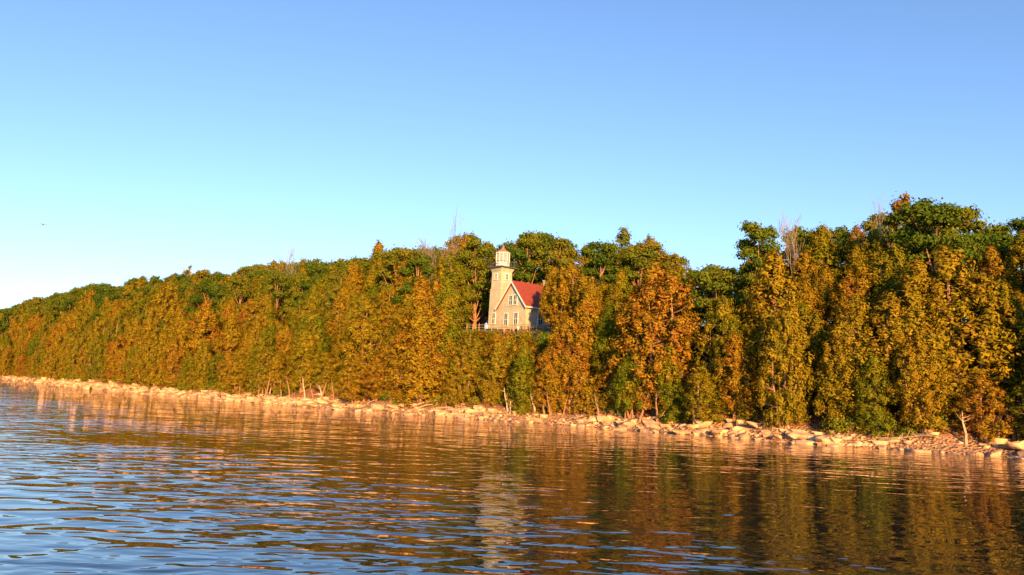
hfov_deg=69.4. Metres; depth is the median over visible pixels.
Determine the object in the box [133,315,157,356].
cedar tree
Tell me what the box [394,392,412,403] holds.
shrub
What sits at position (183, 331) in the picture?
cedar tree
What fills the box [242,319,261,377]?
cedar tree
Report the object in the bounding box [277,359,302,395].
cedar tree
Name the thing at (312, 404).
boulder
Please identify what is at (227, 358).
cedar tree
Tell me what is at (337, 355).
cedar tree
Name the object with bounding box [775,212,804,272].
bare tree
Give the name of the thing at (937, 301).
cedar tree
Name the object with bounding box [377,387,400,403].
shrub
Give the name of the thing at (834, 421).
shrub
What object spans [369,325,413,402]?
cedar tree
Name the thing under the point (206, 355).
cedar tree
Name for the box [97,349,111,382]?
cedar tree
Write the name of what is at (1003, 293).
cedar tree
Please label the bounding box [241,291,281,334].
cedar tree
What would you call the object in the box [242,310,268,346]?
cedar tree
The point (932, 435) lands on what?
driftwood log
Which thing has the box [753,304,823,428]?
cedar tree
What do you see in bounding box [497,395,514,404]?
shrub
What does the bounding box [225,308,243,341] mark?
cedar tree
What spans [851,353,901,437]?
cedar tree
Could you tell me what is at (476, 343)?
cedar tree
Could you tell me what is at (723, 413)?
shrub
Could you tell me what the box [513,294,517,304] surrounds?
window
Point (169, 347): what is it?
cedar tree
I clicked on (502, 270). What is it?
lighthouse tower
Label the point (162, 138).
sky
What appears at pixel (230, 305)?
cedar tree
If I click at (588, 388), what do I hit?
shrub
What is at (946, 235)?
broadleaf tree
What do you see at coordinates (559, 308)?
cedar tree
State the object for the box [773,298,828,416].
cedar tree
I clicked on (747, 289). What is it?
cedar tree
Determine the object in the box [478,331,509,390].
cedar tree
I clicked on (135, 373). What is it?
cedar tree
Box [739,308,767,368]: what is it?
cedar tree
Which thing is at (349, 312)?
cedar tree
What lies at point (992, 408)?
cedar tree
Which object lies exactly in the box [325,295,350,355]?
cedar tree
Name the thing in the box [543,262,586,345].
cedar tree
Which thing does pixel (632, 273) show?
broadleaf tree
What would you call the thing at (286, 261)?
bare tree
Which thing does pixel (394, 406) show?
boulder
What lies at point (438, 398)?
shrub
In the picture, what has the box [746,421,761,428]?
boulder
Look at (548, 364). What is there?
cedar tree
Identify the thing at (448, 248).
bare tree
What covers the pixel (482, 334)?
cedar tree
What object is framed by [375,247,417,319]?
broadleaf tree
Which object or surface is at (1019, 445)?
boulder
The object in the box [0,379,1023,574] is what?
lake water
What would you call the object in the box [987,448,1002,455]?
boulder
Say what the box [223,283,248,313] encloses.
cedar tree
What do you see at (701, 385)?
cedar tree
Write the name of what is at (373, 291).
cedar tree
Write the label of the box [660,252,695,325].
cedar tree
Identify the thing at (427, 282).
cedar tree
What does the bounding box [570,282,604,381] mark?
cedar tree
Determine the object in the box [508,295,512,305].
window
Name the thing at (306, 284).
broadleaf tree
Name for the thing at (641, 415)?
dead trunk
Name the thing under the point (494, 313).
tower window
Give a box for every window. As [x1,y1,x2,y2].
[491,312,495,323]
[503,313,507,325]
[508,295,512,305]
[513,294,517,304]
[513,312,518,325]
[537,313,542,325]
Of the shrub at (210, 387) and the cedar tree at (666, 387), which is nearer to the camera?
the cedar tree at (666, 387)
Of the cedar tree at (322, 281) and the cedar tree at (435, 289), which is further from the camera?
the cedar tree at (322, 281)
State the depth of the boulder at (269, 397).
123.32 m
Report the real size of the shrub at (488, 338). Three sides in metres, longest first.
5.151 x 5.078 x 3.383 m
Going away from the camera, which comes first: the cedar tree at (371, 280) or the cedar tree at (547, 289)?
the cedar tree at (547, 289)
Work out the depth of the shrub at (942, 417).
68.45 m
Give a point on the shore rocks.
(609, 419)
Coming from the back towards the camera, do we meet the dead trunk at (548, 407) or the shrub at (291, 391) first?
the shrub at (291, 391)
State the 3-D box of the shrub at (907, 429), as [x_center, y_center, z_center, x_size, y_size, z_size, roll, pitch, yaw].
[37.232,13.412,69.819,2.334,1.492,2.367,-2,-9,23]
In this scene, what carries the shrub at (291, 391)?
on the ground
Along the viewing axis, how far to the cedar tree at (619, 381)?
85.69 m
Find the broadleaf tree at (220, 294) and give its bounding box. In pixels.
[207,282,229,311]
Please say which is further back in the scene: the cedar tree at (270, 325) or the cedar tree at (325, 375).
the cedar tree at (270, 325)
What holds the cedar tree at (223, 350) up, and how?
on the ground
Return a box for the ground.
[0,327,1023,456]
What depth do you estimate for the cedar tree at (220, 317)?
159.53 m
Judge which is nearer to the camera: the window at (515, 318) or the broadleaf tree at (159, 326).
the window at (515, 318)
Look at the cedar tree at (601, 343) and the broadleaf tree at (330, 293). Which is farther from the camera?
the broadleaf tree at (330, 293)
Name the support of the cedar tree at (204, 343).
on the ground
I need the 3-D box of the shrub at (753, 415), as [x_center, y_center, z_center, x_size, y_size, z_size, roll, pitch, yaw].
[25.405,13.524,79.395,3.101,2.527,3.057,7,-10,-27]
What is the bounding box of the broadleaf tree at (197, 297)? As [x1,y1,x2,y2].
[183,279,225,319]
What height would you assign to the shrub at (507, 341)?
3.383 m
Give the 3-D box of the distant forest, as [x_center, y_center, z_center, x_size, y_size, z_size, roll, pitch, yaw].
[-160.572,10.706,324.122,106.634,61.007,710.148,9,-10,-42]
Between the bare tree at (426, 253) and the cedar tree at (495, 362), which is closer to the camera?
the cedar tree at (495, 362)
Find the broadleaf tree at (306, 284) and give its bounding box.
[299,276,320,302]
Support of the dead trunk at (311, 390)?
on the ground
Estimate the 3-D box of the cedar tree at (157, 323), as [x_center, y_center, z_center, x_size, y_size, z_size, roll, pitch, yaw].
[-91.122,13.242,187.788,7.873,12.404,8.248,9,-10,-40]
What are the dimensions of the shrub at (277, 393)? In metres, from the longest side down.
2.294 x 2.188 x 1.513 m
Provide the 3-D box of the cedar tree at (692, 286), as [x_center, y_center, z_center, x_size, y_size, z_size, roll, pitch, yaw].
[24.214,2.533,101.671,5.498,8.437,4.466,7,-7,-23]
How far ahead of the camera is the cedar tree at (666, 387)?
83.29 m
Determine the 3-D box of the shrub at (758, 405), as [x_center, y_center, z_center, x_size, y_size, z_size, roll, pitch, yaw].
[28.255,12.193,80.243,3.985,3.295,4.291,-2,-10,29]
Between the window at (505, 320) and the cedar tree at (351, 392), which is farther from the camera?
the window at (505, 320)
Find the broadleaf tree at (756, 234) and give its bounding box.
[732,220,787,310]
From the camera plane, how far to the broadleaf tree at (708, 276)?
90.15 m
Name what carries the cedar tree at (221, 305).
on the ground
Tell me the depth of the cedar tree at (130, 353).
166.60 m
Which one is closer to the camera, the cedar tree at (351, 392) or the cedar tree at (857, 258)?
the cedar tree at (857, 258)
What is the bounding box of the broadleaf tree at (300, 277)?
[282,271,312,318]
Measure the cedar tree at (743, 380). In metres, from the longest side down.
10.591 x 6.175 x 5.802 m
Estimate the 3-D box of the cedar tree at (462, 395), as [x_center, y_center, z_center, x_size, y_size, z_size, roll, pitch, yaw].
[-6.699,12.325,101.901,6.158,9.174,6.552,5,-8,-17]
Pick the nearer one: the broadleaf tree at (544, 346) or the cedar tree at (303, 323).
the broadleaf tree at (544, 346)
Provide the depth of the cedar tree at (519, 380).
93.88 m
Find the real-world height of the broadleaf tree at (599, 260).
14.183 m
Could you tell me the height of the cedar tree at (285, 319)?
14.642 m
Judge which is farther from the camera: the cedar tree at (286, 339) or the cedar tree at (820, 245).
the cedar tree at (286, 339)
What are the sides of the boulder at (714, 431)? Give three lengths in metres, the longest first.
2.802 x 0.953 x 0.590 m
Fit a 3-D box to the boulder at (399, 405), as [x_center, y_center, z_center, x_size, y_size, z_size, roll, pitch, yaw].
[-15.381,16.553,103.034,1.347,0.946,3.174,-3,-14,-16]
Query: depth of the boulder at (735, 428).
77.18 m
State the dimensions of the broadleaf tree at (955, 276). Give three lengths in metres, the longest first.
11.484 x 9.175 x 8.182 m
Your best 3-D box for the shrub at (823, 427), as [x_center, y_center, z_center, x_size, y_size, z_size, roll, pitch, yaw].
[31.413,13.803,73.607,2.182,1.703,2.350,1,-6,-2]
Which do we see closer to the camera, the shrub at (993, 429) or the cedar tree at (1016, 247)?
the shrub at (993, 429)
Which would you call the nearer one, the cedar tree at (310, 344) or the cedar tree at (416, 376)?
the cedar tree at (416, 376)
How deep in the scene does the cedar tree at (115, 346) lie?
180.92 m
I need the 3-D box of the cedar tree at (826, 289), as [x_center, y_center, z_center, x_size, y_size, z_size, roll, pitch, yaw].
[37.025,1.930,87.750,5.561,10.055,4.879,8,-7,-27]
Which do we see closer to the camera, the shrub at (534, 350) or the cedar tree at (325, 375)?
the shrub at (534, 350)
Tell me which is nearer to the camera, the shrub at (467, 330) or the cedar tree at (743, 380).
the cedar tree at (743, 380)
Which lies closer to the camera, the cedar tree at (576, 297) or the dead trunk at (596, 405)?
the dead trunk at (596, 405)
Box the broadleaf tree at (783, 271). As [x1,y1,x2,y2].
[752,254,789,310]
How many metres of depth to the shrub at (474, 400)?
98.69 m
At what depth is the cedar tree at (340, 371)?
114.28 m
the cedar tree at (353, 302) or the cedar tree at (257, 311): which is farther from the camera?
the cedar tree at (257, 311)
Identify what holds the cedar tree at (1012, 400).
on the ground
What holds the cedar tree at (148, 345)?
on the ground
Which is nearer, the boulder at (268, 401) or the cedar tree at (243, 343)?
the boulder at (268, 401)
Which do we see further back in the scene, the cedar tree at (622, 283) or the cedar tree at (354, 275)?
the cedar tree at (354, 275)
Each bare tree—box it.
[267,245,295,272]
[279,242,298,290]
[413,237,444,281]
[439,206,463,261]
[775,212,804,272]
[853,188,887,260]
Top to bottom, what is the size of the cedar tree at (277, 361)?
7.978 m
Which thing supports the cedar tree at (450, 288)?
on the ground
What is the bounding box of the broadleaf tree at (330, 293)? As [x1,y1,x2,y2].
[322,282,343,319]
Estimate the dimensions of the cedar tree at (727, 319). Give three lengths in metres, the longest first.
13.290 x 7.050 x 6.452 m
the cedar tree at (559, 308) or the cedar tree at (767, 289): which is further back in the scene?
the cedar tree at (559, 308)
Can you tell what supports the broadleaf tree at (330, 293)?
on the ground
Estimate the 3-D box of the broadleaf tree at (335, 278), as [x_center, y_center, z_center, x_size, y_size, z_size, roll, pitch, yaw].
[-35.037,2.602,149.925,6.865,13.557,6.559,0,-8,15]
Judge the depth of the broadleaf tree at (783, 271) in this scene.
100.13 m
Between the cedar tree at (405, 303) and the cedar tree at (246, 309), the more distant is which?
the cedar tree at (246, 309)
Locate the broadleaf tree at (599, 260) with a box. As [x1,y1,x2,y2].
[577,239,629,292]
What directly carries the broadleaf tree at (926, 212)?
on the ground
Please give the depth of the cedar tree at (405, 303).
114.59 m
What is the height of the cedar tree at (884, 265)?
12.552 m
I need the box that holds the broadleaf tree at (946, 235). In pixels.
[927,229,994,314]
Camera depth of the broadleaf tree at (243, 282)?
172.50 m
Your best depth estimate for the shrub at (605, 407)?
89.39 m
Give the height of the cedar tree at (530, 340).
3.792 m
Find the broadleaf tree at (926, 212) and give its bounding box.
[878,197,988,285]
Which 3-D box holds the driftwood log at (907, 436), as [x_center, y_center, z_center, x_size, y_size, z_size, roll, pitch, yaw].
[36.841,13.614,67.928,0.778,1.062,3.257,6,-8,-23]
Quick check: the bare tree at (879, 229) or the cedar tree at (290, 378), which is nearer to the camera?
the bare tree at (879, 229)
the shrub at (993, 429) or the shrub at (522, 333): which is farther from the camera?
the shrub at (522, 333)
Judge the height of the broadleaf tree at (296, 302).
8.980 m
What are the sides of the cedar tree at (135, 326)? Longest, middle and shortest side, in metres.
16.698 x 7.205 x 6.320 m
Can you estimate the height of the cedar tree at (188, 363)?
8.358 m
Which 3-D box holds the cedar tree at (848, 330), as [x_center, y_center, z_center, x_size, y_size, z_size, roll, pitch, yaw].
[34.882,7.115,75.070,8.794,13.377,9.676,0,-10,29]
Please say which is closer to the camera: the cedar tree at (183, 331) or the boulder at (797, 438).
the boulder at (797, 438)
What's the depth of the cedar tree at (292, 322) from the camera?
143.95 m
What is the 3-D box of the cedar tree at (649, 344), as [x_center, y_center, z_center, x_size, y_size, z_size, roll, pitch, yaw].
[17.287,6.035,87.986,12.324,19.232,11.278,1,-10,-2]
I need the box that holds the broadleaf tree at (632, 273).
[617,245,657,317]
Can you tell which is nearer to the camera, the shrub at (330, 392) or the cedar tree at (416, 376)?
the cedar tree at (416, 376)
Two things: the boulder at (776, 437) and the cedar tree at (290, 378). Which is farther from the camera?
the cedar tree at (290, 378)
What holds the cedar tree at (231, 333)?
on the ground
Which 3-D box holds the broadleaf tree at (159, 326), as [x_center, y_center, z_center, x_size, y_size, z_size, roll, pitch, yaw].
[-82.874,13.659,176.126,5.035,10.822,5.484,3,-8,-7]
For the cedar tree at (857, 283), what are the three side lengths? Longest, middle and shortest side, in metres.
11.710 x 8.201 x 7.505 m
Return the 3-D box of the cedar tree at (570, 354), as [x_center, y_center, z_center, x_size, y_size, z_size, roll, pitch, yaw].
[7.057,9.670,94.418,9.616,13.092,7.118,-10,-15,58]
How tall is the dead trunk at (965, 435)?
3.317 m
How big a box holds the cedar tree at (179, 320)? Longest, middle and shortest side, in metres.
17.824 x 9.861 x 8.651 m
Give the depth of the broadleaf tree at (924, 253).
86.42 m
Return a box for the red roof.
[496,280,543,309]
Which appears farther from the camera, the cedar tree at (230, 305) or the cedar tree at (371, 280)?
the cedar tree at (230, 305)
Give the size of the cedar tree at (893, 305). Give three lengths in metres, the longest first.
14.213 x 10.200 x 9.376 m
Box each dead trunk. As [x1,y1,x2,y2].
[309,381,313,399]
[500,389,509,411]
[543,392,551,417]
[593,393,599,414]
[638,393,648,419]
[655,389,660,421]
[959,411,971,444]
[995,416,1005,437]
[1006,408,1018,440]
[1013,417,1021,440]
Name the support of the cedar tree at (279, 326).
on the ground
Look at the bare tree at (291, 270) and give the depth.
182.40 m
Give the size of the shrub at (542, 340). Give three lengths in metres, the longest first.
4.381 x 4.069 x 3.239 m
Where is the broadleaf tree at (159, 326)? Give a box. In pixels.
[156,322,164,339]
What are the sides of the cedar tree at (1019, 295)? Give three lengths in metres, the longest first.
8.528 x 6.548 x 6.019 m
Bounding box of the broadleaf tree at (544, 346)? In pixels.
[541,334,550,350]
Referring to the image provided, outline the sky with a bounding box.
[0,0,1023,326]
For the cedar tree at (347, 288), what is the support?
on the ground
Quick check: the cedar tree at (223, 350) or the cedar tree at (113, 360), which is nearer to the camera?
the cedar tree at (223, 350)
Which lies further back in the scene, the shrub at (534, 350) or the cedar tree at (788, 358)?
the shrub at (534, 350)
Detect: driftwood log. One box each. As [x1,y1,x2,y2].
[878,435,904,440]
[899,431,930,438]
[912,431,946,437]
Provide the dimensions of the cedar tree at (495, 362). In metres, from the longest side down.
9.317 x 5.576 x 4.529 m
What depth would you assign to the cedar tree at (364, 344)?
113.60 m
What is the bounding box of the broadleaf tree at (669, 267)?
[644,263,680,314]
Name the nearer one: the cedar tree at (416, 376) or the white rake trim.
the cedar tree at (416, 376)
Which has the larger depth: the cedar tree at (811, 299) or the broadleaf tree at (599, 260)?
the broadleaf tree at (599, 260)
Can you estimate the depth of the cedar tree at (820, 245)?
97.43 m
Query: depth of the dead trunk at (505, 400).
94.75 m
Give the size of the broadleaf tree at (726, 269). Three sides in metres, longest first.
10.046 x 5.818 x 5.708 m
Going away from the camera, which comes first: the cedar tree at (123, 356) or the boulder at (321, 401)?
the boulder at (321, 401)
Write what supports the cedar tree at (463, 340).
on the ground
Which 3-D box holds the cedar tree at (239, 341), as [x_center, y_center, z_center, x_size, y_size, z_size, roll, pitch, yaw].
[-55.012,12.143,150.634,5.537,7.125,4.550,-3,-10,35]
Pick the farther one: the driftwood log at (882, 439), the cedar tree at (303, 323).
the cedar tree at (303, 323)
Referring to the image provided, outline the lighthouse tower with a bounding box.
[487,242,517,328]
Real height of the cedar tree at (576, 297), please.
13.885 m
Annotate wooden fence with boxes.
[467,323,546,330]
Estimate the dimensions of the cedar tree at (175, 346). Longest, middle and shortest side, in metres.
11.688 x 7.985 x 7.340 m
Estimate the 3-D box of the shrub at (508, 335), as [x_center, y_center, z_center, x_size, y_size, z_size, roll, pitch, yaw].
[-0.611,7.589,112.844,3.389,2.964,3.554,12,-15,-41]
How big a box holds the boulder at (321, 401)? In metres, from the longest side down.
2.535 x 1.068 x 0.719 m
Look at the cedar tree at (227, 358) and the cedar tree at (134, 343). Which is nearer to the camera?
the cedar tree at (227, 358)
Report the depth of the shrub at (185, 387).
144.50 m
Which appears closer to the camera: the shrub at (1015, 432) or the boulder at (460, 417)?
the shrub at (1015, 432)
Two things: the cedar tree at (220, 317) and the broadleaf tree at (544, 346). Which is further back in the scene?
the cedar tree at (220, 317)
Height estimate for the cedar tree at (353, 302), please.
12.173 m
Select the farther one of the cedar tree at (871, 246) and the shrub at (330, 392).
the shrub at (330, 392)
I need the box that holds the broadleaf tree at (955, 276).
[929,267,1015,367]
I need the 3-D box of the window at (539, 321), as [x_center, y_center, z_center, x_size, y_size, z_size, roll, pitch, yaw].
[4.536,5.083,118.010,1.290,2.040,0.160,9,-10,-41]
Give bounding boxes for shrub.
[111,375,119,382]
[157,377,167,387]
[178,382,192,390]
[202,381,215,389]
[271,389,283,395]
[284,382,298,395]
[325,384,335,395]
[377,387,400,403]
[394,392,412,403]
[429,393,440,407]
[458,328,472,336]
[465,396,479,405]
[466,375,488,396]
[473,329,493,343]
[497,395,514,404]
[502,327,515,341]
[503,337,513,349]
[510,332,536,346]
[511,329,532,339]
[529,343,541,363]
[532,332,555,350]
[571,387,605,416]
[578,379,603,396]
[585,390,614,413]
[614,398,629,415]
[679,395,699,420]
[705,389,742,417]
[734,407,760,423]
[754,386,774,409]
[790,403,811,425]
[816,417,833,431]
[822,413,853,434]
[834,413,870,432]
[895,424,919,435]
[922,412,950,431]
[949,402,987,422]
[976,421,1011,439]
[1000,419,1023,441]
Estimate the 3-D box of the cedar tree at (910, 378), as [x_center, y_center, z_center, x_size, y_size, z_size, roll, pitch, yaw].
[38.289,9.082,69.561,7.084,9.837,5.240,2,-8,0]
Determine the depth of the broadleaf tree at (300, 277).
159.06 m
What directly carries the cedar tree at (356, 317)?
on the ground
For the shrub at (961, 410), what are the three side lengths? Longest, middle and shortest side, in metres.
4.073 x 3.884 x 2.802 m
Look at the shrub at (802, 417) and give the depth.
75.39 m
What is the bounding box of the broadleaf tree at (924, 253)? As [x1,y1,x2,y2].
[889,222,970,292]
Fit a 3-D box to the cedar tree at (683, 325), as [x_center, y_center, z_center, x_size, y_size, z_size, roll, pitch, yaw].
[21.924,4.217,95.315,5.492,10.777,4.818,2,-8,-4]
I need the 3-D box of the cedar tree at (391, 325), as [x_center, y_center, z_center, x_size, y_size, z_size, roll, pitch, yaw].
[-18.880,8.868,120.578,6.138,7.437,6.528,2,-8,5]
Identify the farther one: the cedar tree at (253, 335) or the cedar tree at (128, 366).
the cedar tree at (128, 366)
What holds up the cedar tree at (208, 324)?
on the ground
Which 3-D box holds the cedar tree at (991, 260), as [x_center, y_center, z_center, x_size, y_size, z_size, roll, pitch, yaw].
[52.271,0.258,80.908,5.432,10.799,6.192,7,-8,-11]
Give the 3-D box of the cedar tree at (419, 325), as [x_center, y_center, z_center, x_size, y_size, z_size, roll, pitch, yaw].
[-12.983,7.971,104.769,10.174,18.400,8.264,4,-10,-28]
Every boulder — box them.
[260,400,273,402]
[264,395,275,399]
[305,403,317,406]
[316,399,329,403]
[389,404,398,408]
[397,403,404,408]
[457,415,469,418]
[613,427,626,429]
[617,421,637,426]
[642,418,660,428]
[673,430,691,433]
[682,424,699,427]
[711,429,720,434]
[729,426,750,430]
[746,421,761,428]
[770,435,782,440]
[783,436,808,440]
[786,432,816,440]
[813,435,830,441]
[816,441,844,445]
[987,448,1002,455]
[1005,441,1023,449]
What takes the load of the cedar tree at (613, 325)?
on the ground
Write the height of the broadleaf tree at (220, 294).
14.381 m
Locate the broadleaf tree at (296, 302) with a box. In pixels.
[290,299,304,329]
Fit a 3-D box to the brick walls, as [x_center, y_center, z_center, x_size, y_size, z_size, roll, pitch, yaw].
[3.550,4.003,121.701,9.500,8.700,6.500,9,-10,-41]
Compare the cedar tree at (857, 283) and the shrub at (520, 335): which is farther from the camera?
the shrub at (520, 335)
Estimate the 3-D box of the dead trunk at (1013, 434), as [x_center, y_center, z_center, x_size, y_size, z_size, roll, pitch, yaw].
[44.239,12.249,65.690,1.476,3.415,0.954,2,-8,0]
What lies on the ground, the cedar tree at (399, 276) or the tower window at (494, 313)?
the cedar tree at (399, 276)
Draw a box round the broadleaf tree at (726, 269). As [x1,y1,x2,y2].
[697,265,739,322]
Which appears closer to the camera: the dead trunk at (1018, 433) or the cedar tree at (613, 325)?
the dead trunk at (1018, 433)
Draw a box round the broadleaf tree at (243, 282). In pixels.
[219,274,255,319]
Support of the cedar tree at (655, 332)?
on the ground
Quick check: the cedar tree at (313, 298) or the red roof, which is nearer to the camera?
the red roof
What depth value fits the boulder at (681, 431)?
78.06 m
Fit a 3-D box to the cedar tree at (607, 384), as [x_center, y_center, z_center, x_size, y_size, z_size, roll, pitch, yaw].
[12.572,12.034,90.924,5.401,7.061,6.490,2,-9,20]
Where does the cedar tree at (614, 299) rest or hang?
on the ground
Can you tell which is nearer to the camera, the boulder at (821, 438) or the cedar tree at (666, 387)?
the boulder at (821, 438)
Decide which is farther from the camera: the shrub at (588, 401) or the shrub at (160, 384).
the shrub at (160, 384)
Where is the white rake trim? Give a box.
[495,280,539,309]
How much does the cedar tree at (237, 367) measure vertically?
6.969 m
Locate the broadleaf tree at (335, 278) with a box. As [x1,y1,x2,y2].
[321,268,347,318]
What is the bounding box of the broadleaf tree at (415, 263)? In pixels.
[390,253,437,313]
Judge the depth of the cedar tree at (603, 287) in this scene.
105.99 m
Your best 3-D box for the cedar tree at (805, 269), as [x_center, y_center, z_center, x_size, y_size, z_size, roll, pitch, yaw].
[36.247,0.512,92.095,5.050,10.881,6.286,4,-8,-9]
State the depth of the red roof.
119.21 m
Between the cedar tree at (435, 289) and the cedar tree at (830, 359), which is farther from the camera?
the cedar tree at (435, 289)
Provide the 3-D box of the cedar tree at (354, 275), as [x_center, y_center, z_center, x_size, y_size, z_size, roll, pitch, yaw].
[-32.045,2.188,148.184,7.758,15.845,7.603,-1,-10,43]
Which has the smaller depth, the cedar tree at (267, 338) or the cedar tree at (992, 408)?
the cedar tree at (992, 408)
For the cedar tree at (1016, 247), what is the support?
on the ground
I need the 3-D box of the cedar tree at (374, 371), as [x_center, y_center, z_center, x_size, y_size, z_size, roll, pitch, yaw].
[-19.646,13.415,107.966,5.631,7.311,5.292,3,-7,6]
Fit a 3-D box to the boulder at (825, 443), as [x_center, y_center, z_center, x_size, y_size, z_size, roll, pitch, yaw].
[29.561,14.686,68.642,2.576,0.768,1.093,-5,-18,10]
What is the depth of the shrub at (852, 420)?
71.10 m
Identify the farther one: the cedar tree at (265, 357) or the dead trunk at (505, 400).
the cedar tree at (265, 357)
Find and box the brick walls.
[498,285,549,328]
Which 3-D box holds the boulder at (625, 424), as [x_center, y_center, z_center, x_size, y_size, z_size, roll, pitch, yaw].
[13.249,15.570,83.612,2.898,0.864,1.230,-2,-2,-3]
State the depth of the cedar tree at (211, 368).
140.53 m
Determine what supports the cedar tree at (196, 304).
on the ground
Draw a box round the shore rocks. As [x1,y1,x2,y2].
[2,375,1023,456]
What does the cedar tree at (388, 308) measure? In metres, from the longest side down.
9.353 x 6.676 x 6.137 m
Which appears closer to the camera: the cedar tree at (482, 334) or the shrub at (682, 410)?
the shrub at (682, 410)
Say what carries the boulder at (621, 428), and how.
on the ground
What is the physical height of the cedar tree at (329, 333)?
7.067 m
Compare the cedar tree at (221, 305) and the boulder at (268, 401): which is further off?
the cedar tree at (221, 305)
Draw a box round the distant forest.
[0,191,1023,380]
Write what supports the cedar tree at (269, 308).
on the ground
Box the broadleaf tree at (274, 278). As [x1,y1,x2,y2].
[257,268,294,321]
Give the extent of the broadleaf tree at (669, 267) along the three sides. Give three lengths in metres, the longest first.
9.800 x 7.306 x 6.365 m
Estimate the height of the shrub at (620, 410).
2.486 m
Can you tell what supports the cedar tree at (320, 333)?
on the ground
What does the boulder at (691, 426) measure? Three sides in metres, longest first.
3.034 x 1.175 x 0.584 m
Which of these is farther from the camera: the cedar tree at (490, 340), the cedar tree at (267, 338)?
the cedar tree at (267, 338)
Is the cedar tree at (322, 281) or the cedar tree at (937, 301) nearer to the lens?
the cedar tree at (937, 301)
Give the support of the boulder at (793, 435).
on the ground
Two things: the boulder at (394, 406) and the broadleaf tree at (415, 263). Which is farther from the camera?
the broadleaf tree at (415, 263)
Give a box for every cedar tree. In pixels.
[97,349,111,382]
[100,334,128,380]
[106,348,122,380]
[112,346,131,384]
[121,345,140,383]
[124,318,140,350]
[126,341,144,384]
[126,354,138,382]
[128,333,161,387]
[131,328,149,367]
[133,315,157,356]
[141,330,171,388]
[145,317,163,332]
[154,306,187,380]
[155,333,190,387]
[158,322,169,342]
[161,330,182,378]
[169,307,210,371]
[172,351,194,391]
[173,295,222,381]
[186,309,194,319]
[188,337,212,390]
[188,344,213,389]
[189,289,206,310]
[202,353,225,386]
[205,314,224,333]
[210,330,226,353]
[212,310,244,366]
[214,299,235,319]
[214,351,236,392]
[221,298,238,321]
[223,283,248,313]
[224,357,250,394]
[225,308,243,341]
[232,330,246,356]
[233,329,252,377]
[237,299,252,331]
[240,274,278,320]
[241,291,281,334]
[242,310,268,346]
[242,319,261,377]
[243,306,260,329]
[243,324,278,387]
[244,344,277,393]
[259,285,286,324]
[259,298,276,325]
[262,349,286,392]
[265,315,278,345]
[270,320,294,362]
[271,324,293,377]
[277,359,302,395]
[282,328,322,392]
[284,297,303,340]
[286,306,320,369]
[295,283,323,323]
[299,315,332,382]
[308,272,330,322]
[310,351,338,392]
[324,319,334,354]
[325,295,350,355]
[326,322,349,382]
[329,305,356,368]
[330,280,359,333]
[332,354,353,398]
[333,354,370,403]
[335,296,390,395]
[341,295,379,358]
[342,259,364,307]
[342,291,378,350]
[359,356,392,401]
[361,257,388,321]
[367,284,381,320]
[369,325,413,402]
[374,283,400,332]
[378,322,397,357]
[384,280,454,407]
[384,292,413,357]
[390,256,414,328]
[401,278,461,401]
[401,341,431,402]
[410,273,434,314]
[427,251,472,327]
[431,266,469,392]
[438,345,483,407]
[454,332,484,393]
[457,334,483,345]
[468,331,491,348]
[474,339,513,405]
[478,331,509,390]
[482,334,510,367]
[503,337,540,399]
[504,345,538,415]
[507,336,543,355]
[532,345,572,413]
[537,267,559,332]
[537,312,601,414]
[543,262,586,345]
[546,279,571,328]
[559,271,603,366]
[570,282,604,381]
[589,300,621,387]
[592,357,619,408]
[597,279,609,312]
[601,293,635,388]
[601,295,639,342]
[603,265,632,311]
[606,259,704,415]
[606,347,650,418]
[644,301,668,358]
[650,342,688,423]
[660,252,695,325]
[664,279,699,360]
[672,366,724,421]
[685,276,703,325]
[692,292,747,393]
[711,331,764,423]
[728,246,813,403]
[736,271,768,330]
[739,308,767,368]
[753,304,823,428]
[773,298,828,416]
[790,249,819,307]
[797,278,827,353]
[803,222,842,322]
[808,324,858,420]
[810,262,840,344]
[811,292,898,417]
[826,261,897,363]
[827,245,871,321]
[848,228,893,296]
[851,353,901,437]
[852,280,962,419]
[861,242,912,335]
[872,241,1023,414]
[884,332,957,432]
[945,370,1018,443]
[965,275,1023,404]
[966,241,1023,318]
[1001,376,1023,434]
[1002,226,1023,294]
[1004,289,1023,355]
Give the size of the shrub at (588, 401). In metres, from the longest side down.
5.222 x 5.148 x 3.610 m
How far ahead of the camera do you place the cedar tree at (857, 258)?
88.50 m
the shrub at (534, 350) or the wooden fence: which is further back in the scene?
the wooden fence
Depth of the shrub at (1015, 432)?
66.01 m
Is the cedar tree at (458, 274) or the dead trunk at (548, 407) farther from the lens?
the cedar tree at (458, 274)
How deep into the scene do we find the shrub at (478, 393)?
103.14 m
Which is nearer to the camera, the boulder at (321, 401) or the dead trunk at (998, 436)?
the dead trunk at (998, 436)
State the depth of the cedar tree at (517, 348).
98.58 m
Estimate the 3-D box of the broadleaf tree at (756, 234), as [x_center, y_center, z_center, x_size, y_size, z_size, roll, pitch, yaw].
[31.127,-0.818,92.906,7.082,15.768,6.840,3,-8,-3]
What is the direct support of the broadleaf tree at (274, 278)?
on the ground
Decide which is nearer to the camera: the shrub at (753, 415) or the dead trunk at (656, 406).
the shrub at (753, 415)
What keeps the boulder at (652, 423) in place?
on the ground
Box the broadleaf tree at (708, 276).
[674,264,749,359]
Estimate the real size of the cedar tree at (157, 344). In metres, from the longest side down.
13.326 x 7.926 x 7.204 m
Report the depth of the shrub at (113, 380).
172.37 m
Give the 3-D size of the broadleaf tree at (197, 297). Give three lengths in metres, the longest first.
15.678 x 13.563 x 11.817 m
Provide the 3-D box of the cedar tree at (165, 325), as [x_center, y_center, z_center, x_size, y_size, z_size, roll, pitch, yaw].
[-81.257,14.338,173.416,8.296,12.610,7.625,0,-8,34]

